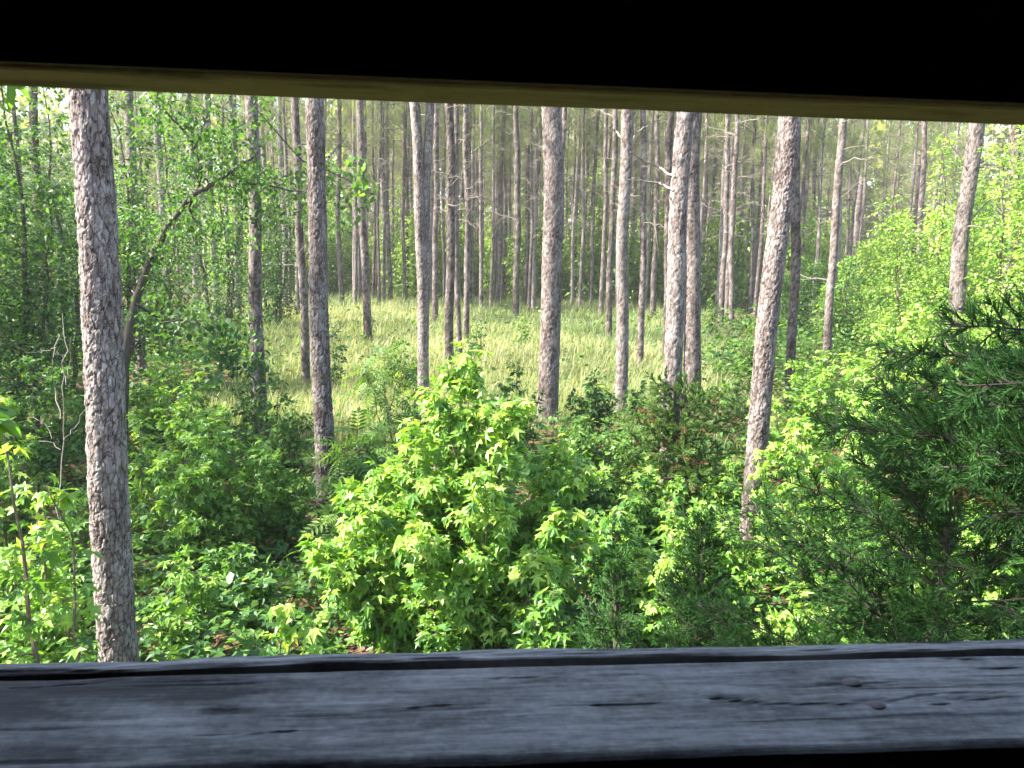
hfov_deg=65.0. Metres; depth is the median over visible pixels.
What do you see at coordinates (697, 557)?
cedar tree
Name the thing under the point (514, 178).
pine tree
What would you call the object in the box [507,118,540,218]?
pine tree
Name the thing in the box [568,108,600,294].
pine tree
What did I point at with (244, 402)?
leafy shrub
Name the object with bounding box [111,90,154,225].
pine tree
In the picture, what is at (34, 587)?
sweetgum sapling
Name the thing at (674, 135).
pine tree
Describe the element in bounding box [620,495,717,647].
sweetgum sapling
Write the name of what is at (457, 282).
pine tree
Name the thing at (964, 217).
pine tree
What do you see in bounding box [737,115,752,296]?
pine tree
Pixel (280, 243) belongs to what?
understory tree
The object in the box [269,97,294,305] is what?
pine tree
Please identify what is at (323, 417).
pine tree
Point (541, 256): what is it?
understory tree
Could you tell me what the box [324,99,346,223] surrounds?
pine tree
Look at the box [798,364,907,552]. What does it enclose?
sweetgum sapling
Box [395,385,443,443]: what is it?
leafy shrub
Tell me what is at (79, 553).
sweetgum sapling
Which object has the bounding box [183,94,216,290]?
pine tree
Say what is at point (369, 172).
pine tree
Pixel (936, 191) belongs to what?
pine tree
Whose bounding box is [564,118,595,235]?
pine tree
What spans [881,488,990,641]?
sweetgum sapling
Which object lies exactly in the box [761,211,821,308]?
understory tree
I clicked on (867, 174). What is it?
pine tree
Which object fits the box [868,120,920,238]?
pine tree
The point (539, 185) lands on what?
pine tree
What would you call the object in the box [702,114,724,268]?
pine tree
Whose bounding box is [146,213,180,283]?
understory tree
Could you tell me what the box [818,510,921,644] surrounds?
sweetgum sapling
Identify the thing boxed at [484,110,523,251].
pine tree
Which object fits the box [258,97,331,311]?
pine tree
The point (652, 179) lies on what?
pine tree
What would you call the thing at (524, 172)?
pine tree
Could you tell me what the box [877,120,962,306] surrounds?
pine tree
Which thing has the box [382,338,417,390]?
leafy shrub
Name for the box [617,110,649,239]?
pine tree
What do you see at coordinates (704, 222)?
pine tree
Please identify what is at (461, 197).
pine tree
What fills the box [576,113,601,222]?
pine tree
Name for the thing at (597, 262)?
understory tree
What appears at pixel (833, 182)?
pine tree
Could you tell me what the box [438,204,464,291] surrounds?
understory tree
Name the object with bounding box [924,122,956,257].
pine tree
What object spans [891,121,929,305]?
pine tree
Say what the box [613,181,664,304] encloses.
understory tree
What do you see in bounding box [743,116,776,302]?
pine tree
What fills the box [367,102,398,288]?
pine tree
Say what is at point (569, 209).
understory tree
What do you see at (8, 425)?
leafy branch
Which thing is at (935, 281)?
broadleaf tree
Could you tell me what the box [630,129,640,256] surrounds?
pine tree
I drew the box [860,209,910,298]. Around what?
understory tree
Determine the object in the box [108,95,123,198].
pine tree
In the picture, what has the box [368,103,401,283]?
pine tree
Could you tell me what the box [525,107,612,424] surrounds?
pine tree
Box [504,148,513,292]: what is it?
pine tree
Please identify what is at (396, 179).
pine tree
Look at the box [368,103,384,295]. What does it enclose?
pine tree
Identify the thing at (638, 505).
sweetgum sapling
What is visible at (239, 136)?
pine tree
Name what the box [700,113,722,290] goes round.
pine tree
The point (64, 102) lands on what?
sky
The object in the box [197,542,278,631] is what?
sweetgum sapling
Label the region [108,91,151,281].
pine tree
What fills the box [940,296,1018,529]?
sweetgum sapling
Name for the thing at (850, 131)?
pine tree
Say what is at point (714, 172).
pine tree
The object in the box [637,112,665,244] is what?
pine tree
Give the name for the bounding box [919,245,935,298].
understory tree
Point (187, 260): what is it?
understory tree
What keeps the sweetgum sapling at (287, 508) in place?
on the ground at (276, 562)
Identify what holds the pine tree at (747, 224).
on the ground at (276, 562)
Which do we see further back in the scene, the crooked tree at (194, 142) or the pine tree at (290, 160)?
the pine tree at (290, 160)
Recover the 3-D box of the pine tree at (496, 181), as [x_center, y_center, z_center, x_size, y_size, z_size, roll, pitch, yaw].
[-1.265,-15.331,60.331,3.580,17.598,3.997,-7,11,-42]
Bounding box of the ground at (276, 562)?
[0,266,1023,661]
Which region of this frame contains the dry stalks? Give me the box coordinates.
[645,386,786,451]
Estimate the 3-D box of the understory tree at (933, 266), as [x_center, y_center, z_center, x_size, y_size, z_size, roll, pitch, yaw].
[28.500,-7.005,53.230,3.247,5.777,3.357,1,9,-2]
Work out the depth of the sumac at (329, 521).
7.74 m
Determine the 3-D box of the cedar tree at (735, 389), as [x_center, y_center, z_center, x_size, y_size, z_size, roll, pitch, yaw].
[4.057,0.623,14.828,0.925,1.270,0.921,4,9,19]
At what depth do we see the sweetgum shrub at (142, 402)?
13.60 m
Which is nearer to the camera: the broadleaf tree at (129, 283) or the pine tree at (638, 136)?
the broadleaf tree at (129, 283)
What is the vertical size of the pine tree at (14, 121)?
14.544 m
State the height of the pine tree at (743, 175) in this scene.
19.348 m
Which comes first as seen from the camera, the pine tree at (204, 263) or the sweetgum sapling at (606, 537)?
the sweetgum sapling at (606, 537)
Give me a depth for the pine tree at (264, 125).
50.48 m
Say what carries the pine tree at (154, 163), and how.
on the ground at (276, 562)
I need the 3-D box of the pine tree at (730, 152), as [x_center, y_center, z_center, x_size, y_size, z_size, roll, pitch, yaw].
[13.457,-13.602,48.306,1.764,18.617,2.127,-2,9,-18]
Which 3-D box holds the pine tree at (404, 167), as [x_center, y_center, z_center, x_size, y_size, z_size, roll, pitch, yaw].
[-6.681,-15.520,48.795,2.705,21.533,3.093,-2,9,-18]
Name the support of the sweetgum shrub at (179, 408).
on the ground at (276, 562)
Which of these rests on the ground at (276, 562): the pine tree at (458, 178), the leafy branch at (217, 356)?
the pine tree at (458, 178)
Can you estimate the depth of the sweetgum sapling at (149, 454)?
8.81 m
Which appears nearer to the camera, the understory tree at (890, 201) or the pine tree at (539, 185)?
the understory tree at (890, 201)
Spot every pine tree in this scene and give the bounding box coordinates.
[0,86,68,287]
[22,87,72,366]
[55,89,202,377]
[66,88,138,661]
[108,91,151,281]
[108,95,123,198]
[109,90,150,207]
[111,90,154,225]
[112,92,155,285]
[113,93,157,214]
[136,92,163,217]
[136,92,177,313]
[140,97,164,214]
[148,93,221,297]
[151,92,212,308]
[152,93,194,204]
[158,93,188,298]
[177,94,211,293]
[181,94,236,320]
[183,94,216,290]
[198,94,244,316]
[201,94,248,299]
[211,94,242,280]
[211,95,241,288]
[220,95,325,441]
[229,95,266,164]
[229,99,271,234]
[236,95,244,206]
[236,96,264,191]
[242,96,289,291]
[243,98,291,210]
[245,97,345,384]
[257,96,303,302]
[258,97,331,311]
[258,99,278,223]
[262,98,294,232]
[264,100,291,215]
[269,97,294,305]
[274,98,306,217]
[283,115,305,244]
[288,98,306,181]
[300,113,329,220]
[305,98,345,538]
[305,99,374,305]
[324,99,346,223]
[326,100,407,340]
[329,101,368,284]
[330,116,369,251]
[331,99,377,305]
[332,105,369,286]
[336,100,395,231]
[342,104,381,233]
[344,112,370,292]
[347,163,372,225]
[348,102,373,301]
[366,101,389,299]
[366,120,377,235]
[367,101,396,302]
[367,101,399,305]
[367,101,410,300]
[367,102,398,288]
[367,147,390,228]
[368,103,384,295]
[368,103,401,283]
[370,106,401,251]
[379,101,412,293]
[379,123,401,251]
[388,102,413,300]
[388,102,424,300]
[389,102,412,226]
[389,150,413,212]
[394,116,413,217]
[395,102,412,292]
[402,103,459,304]
[403,103,444,230]
[405,103,496,353]
[409,102,434,396]
[409,103,445,216]
[411,103,459,322]
[413,112,446,188]
[422,103,497,344]
[431,104,485,367]
[431,105,488,305]
[438,103,446,217]
[438,104,446,290]
[439,103,459,299]
[439,103,462,233]
[439,108,477,241]
[444,104,489,300]
[453,104,478,275]
[458,104,490,304]
[459,108,474,268]
[462,105,489,297]
[463,105,499,310]
[471,104,495,294]
[473,105,512,307]
[473,147,486,268]
[475,105,495,254]
[478,105,514,290]
[482,108,513,289]
[483,105,524,303]
[483,106,491,237]
[483,120,522,220]
[484,105,500,242]
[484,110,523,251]
[486,105,525,300]
[488,106,537,317]
[489,106,532,290]
[496,106,522,294]
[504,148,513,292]
[506,106,542,303]
[506,106,543,308]
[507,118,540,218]
[507,159,524,227]
[508,107,523,235]
[510,107,543,251]
[519,107,566,292]
[520,106,542,311]
[520,112,542,218]
[520,127,540,216]
[521,112,543,230]
[522,152,543,214]
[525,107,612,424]
[526,107,583,239]
[534,108,588,226]
[539,156,543,241]
[542,107,581,276]
[564,108,593,305]
[564,108,597,308]
[564,109,576,270]
[564,109,594,302]
[564,109,612,304]
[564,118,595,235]
[565,109,599,293]
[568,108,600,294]
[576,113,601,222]
[577,108,639,336]
[579,109,602,286]
[579,114,609,216]
[579,140,608,214]
[584,108,633,314]
[587,109,619,226]
[590,109,640,304]
[592,110,619,219]
[595,110,612,232]
[607,109,664,414]
[608,109,620,248]
[610,109,646,234]
[610,111,664,297]
[613,110,671,365]
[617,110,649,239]
[624,112,694,509]
[629,112,640,295]
[630,110,664,299]
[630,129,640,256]
[631,110,673,306]
[633,110,666,318]
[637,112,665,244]
[637,125,663,273]
[638,117,664,268]
[647,111,672,250]
[647,111,717,353]
[652,115,722,195]
[659,111,676,227]
[683,113,723,401]
[699,113,720,220]
[699,113,724,228]
[699,113,724,243]
[699,114,717,200]
[699,114,720,213]
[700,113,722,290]
[700,113,761,316]
[701,113,724,300]
[701,114,748,327]
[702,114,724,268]
[703,114,724,296]
[706,114,754,329]
[707,114,758,306]
[710,114,770,313]
[712,121,730,181]
[716,116,755,296]
[723,115,749,214]
[729,119,748,267]
[731,114,844,409]
[732,115,776,313]
[735,115,757,306]
[736,130,766,206]
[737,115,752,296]
[737,115,767,305]
[739,116,800,566]
[742,116,777,310]
[743,115,777,315]
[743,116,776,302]
[746,129,758,237]
[747,116,775,224]
[754,130,774,239]
[755,120,777,222]
[771,117,812,232]
[776,121,837,228]
[786,119,885,374]
[788,117,830,242]
[800,117,825,293]
[800,118,852,314]
[801,118,835,253]
[808,118,828,203]
[808,131,854,246]
[811,119,862,312]
[821,118,847,272]
[822,140,846,223]
[824,119,873,308]
[839,119,863,307]
[842,119,878,305]
[842,120,880,230]
[842,121,858,287]
[845,119,883,293]
[853,120,889,299]
[866,169,878,238]
[867,126,908,234]
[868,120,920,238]
[869,120,910,237]
[870,120,905,252]
[873,121,910,218]
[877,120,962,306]
[877,121,954,322]
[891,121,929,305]
[898,121,933,223]
[901,121,936,226]
[902,122,937,247]
[923,122,961,268]
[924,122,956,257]
[925,122,962,304]
[927,122,989,271]
[929,122,962,253]
[939,123,1013,371]
[940,122,967,258]
[985,124,1023,286]
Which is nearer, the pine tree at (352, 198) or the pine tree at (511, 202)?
the pine tree at (352, 198)
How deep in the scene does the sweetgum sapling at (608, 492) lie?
9.60 m
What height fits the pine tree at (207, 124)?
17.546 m
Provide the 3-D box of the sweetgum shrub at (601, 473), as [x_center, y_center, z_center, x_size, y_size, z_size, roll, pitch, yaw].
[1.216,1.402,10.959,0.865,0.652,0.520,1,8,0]
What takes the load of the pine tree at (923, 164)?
on the ground at (276, 562)
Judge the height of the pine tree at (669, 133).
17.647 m
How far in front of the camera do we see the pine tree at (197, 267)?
42.55 m
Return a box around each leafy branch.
[0,86,41,114]
[0,405,21,448]
[160,287,273,393]
[256,108,380,227]
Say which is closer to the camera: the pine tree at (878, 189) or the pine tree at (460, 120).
the pine tree at (460, 120)
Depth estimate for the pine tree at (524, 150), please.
52.13 m
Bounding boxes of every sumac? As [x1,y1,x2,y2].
[285,500,381,598]
[300,407,406,530]
[338,342,425,488]
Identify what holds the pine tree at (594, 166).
on the ground at (276, 562)
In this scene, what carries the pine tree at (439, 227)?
on the ground at (276, 562)
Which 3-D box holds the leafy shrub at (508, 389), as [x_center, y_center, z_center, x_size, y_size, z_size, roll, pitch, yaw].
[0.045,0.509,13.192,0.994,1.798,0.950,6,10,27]
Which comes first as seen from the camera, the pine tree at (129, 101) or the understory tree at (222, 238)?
the pine tree at (129, 101)
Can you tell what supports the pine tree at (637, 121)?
on the ground at (276, 562)
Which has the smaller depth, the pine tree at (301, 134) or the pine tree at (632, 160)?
the pine tree at (632, 160)
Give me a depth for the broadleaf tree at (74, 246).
17.62 m
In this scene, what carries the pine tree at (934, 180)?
on the ground at (276, 562)
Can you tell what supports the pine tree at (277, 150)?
on the ground at (276, 562)
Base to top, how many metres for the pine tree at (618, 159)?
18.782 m
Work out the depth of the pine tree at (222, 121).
39.49 m
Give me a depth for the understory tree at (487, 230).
69.40 m
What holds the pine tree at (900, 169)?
on the ground at (276, 562)
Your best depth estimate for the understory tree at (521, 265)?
51.09 m
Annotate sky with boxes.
[0,86,1022,237]
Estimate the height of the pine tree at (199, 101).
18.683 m
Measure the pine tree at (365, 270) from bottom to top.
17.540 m
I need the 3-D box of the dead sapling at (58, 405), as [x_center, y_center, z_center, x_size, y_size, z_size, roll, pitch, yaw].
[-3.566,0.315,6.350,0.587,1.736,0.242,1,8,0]
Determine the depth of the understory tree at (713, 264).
50.17 m
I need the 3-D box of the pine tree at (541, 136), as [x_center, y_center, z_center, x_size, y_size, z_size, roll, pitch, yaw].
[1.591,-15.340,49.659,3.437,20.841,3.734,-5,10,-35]
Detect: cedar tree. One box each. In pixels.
[570,543,666,648]
[627,505,753,647]
[661,334,1023,647]
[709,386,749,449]
[804,280,1023,632]
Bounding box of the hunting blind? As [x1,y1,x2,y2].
[0,0,1023,767]
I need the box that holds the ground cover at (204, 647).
[0,295,1023,661]
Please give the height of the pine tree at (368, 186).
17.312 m
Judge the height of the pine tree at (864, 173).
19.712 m
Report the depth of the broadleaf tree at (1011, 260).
16.55 m
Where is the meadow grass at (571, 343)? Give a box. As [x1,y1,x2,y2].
[133,284,793,462]
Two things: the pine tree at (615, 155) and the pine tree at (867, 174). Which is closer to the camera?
the pine tree at (615, 155)
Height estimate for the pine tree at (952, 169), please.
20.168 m
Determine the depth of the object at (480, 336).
25.01 m
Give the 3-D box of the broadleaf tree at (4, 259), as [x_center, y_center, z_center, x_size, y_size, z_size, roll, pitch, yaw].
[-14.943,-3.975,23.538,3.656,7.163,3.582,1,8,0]
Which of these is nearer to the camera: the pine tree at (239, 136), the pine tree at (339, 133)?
the pine tree at (339, 133)
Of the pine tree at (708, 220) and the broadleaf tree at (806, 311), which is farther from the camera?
the pine tree at (708, 220)
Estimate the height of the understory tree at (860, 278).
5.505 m
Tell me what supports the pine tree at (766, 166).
on the ground at (276, 562)
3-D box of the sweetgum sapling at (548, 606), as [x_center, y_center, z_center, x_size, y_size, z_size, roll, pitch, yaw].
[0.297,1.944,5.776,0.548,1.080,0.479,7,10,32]
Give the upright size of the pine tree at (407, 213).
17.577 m
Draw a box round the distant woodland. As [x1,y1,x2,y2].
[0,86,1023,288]
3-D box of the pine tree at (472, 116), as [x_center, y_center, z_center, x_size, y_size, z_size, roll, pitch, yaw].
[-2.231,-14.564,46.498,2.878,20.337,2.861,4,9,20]
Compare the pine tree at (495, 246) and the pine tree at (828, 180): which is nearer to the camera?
the pine tree at (495, 246)
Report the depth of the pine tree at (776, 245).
8.51 m
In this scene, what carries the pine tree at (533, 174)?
on the ground at (276, 562)
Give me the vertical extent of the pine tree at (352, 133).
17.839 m
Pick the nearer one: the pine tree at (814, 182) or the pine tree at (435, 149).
the pine tree at (435, 149)
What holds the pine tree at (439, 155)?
on the ground at (276, 562)
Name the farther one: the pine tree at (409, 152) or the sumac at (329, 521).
the pine tree at (409, 152)
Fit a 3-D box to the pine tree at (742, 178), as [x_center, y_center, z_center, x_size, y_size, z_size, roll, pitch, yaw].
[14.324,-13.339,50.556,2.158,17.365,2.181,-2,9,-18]
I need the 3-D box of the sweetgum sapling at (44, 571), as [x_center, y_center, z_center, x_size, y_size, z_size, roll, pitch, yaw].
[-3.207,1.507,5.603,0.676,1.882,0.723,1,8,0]
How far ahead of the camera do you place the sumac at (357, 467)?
9.43 m
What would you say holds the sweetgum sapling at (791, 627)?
on the ground at (276, 562)
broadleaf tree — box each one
[0,86,83,444]
[0,87,118,392]
[0,127,75,346]
[0,312,28,417]
[23,112,138,321]
[60,90,177,373]
[117,92,211,356]
[172,123,268,340]
[235,164,307,327]
[778,255,827,333]
[810,255,882,347]
[849,208,939,354]
[856,130,1004,385]
[920,163,1023,340]
[964,125,1023,358]
[990,163,1023,412]
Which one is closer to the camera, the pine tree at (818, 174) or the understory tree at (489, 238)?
the understory tree at (489, 238)
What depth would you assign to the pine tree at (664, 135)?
56.27 m
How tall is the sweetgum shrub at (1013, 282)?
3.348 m
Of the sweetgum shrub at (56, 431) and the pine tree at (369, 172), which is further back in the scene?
the pine tree at (369, 172)
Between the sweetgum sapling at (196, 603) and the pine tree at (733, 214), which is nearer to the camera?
the sweetgum sapling at (196, 603)
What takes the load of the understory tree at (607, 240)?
on the ground at (276, 562)
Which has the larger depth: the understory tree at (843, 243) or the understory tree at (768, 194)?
the understory tree at (843, 243)
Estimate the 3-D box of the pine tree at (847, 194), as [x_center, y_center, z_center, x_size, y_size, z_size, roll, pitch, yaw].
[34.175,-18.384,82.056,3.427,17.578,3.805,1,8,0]
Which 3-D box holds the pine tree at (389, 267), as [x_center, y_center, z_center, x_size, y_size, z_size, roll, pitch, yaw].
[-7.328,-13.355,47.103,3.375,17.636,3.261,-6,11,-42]
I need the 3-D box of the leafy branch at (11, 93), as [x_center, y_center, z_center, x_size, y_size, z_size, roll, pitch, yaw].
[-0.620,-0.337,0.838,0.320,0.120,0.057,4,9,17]
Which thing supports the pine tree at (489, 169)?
on the ground at (276, 562)
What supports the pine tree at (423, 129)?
on the ground at (276, 562)
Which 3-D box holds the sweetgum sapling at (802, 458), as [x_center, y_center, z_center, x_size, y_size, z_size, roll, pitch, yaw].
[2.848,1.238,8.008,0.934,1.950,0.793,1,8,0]
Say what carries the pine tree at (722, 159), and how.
on the ground at (276, 562)
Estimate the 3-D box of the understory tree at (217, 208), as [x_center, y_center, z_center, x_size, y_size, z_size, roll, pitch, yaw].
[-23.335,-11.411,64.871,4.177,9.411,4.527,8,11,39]
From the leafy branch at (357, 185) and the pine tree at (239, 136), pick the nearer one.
the leafy branch at (357, 185)
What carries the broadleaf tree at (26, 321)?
on the ground at (276, 562)
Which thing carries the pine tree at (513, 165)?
on the ground at (276, 562)
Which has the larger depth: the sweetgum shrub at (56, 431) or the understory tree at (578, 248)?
the understory tree at (578, 248)
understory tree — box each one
[118,188,160,293]
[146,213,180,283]
[171,216,209,283]
[199,189,244,276]
[200,205,247,289]
[216,159,294,293]
[223,192,271,290]
[261,201,294,291]
[279,194,308,289]
[294,239,330,290]
[303,182,347,273]
[307,204,352,292]
[327,192,360,287]
[341,220,372,287]
[347,221,380,283]
[369,211,400,275]
[372,184,414,294]
[392,193,446,300]
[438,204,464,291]
[445,202,489,297]
[475,209,490,286]
[483,205,512,290]
[483,217,512,292]
[502,184,566,299]
[510,217,570,293]
[538,187,580,289]
[561,160,639,304]
[561,235,578,295]
[568,216,586,282]
[577,207,601,263]
[577,225,615,294]
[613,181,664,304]
[627,230,639,293]
[629,213,660,251]
[649,235,663,300]
[701,176,765,309]
[734,179,790,303]
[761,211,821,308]
[781,191,822,304]
[789,194,838,303]
[820,202,869,298]
[838,239,875,302]
[840,189,926,307]
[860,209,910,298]
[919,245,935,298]
[922,237,950,300]
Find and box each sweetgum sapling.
[0,397,103,663]
[0,471,95,663]
[0,542,72,663]
[50,488,93,619]
[126,408,178,555]
[142,544,221,661]
[145,407,275,569]
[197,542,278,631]
[238,451,315,547]
[257,599,330,655]
[295,339,601,652]
[512,583,593,648]
[547,452,622,535]
[573,505,653,602]
[617,465,689,551]
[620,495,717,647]
[665,496,731,572]
[699,508,769,616]
[702,460,743,533]
[747,411,845,597]
[753,552,849,645]
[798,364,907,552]
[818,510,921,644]
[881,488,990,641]
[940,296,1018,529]
[945,478,1023,640]
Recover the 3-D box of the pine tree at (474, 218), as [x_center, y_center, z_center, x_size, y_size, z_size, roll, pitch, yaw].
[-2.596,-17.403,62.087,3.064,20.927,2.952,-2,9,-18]
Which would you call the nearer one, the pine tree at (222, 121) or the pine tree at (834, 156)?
the pine tree at (222, 121)
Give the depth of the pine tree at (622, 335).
17.48 m
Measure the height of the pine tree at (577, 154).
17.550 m
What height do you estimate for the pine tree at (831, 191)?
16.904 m
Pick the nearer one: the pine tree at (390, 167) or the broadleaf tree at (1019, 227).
the broadleaf tree at (1019, 227)
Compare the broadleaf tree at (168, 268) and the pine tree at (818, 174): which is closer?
the broadleaf tree at (168, 268)
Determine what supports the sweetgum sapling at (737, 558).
on the ground at (276, 562)
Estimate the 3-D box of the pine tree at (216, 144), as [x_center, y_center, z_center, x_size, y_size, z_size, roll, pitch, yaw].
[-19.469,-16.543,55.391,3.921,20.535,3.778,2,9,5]
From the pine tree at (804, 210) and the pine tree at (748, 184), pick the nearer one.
the pine tree at (804, 210)
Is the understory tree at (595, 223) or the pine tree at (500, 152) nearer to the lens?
the pine tree at (500, 152)
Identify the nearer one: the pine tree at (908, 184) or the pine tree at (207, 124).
the pine tree at (207, 124)
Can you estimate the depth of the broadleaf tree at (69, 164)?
29.40 m
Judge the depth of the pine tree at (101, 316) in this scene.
4.94 m
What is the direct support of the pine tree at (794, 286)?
on the ground at (276, 562)
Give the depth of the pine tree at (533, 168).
56.97 m
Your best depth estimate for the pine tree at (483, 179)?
53.86 m
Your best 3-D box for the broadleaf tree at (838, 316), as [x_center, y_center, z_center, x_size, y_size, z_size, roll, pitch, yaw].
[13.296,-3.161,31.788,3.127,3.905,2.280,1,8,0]
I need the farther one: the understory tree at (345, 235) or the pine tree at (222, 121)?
the understory tree at (345, 235)
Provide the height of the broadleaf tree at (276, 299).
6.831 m
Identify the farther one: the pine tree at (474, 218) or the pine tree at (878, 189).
the pine tree at (878, 189)
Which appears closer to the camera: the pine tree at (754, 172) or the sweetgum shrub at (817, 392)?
the sweetgum shrub at (817, 392)
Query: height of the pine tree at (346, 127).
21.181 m
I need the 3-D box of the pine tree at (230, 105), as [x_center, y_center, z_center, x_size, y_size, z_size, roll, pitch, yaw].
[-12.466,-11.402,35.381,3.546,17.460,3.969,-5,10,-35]
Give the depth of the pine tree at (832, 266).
23.38 m
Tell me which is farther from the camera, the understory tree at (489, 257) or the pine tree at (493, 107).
the understory tree at (489, 257)
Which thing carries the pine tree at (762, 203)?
on the ground at (276, 562)
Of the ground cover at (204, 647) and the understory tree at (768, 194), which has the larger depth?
the understory tree at (768, 194)
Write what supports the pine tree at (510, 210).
on the ground at (276, 562)
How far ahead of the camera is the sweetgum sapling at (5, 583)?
6.27 m
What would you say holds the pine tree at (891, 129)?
on the ground at (276, 562)
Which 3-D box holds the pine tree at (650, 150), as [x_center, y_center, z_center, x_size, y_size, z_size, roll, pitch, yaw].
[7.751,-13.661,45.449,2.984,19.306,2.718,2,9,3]
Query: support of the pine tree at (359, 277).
on the ground at (276, 562)
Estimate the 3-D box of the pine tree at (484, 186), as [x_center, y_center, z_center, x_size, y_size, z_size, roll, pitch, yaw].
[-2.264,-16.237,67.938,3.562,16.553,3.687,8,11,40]
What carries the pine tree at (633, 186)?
on the ground at (276, 562)
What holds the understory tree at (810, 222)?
on the ground at (276, 562)
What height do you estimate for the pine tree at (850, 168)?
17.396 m
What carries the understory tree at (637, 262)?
on the ground at (276, 562)
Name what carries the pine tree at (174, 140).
on the ground at (276, 562)
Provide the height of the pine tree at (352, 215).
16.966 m
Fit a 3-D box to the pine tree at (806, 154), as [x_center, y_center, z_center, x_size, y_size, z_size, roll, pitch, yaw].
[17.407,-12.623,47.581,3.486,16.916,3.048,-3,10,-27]
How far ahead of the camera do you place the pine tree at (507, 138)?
49.24 m
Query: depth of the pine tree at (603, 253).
43.01 m
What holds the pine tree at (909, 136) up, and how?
on the ground at (276, 562)
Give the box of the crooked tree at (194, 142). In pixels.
[43,91,373,453]
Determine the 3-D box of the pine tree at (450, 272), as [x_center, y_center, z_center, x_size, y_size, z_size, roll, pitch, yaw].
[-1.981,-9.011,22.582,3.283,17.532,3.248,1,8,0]
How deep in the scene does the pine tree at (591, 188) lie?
58.55 m
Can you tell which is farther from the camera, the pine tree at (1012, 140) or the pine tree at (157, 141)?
the pine tree at (157, 141)
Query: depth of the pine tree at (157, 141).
35.39 m
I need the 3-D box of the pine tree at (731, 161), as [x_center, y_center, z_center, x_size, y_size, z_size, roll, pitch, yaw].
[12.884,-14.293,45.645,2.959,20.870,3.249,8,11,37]
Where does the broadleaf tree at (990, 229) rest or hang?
on the ground at (276, 562)
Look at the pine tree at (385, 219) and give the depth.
45.49 m
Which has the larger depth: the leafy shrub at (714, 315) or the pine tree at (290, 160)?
the pine tree at (290, 160)
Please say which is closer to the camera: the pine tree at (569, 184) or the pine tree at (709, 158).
the pine tree at (709, 158)
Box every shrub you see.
[0,355,86,484]
[0,417,41,550]
[67,389,132,460]
[129,354,186,445]
[149,371,233,475]
[228,355,269,445]
[235,372,313,480]
[329,326,348,387]
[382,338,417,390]
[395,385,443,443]
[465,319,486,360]
[488,361,548,462]
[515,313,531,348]
[558,415,612,470]
[564,367,619,435]
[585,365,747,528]
[588,463,630,507]
[607,429,659,482]
[623,383,657,427]
[684,440,731,485]
[703,298,721,334]
[719,358,752,443]
[736,323,755,383]
[745,394,801,478]
[782,350,853,445]
[835,312,915,448]
[892,285,977,420]
[967,274,1023,388]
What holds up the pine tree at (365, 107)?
on the ground at (276, 562)
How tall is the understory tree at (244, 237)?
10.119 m
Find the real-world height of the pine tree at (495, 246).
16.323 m
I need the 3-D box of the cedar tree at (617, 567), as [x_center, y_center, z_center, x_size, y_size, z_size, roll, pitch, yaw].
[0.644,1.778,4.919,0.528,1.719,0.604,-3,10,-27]
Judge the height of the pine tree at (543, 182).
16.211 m
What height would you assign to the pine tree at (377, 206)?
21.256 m
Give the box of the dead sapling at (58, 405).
[25,313,85,524]
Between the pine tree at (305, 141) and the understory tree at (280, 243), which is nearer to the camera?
the pine tree at (305, 141)
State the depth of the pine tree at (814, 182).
54.30 m
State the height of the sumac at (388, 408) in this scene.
2.246 m
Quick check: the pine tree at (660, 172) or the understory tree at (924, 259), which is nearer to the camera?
the understory tree at (924, 259)
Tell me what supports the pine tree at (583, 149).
on the ground at (276, 562)
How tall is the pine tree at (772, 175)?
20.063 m
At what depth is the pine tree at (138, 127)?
58.96 m
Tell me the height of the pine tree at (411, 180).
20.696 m
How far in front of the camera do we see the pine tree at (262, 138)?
47.98 m
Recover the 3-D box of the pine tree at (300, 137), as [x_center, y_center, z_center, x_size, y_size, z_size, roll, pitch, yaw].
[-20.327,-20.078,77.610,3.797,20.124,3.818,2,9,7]
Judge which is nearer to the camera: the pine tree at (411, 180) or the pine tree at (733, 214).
the pine tree at (733, 214)
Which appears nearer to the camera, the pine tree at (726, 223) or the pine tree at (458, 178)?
the pine tree at (726, 223)
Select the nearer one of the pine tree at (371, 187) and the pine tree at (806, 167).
the pine tree at (806, 167)
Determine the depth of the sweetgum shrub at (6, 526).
8.74 m
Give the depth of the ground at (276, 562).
15.04 m
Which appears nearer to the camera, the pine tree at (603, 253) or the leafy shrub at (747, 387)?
the leafy shrub at (747, 387)
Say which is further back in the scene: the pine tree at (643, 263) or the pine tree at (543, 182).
the pine tree at (543, 182)
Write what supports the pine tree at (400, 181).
on the ground at (276, 562)
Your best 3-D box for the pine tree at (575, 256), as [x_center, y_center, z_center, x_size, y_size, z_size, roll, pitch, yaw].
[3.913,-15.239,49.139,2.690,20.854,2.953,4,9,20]
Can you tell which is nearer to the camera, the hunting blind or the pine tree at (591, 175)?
the hunting blind
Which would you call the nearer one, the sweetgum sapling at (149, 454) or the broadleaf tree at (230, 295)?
the sweetgum sapling at (149, 454)
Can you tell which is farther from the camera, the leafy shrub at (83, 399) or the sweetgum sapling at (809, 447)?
the leafy shrub at (83, 399)
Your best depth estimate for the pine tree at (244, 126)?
43.69 m
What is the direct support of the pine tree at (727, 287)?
on the ground at (276, 562)
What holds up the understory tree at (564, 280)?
on the ground at (276, 562)
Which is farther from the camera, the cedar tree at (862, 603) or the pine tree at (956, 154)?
the pine tree at (956, 154)
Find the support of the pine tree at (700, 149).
on the ground at (276, 562)

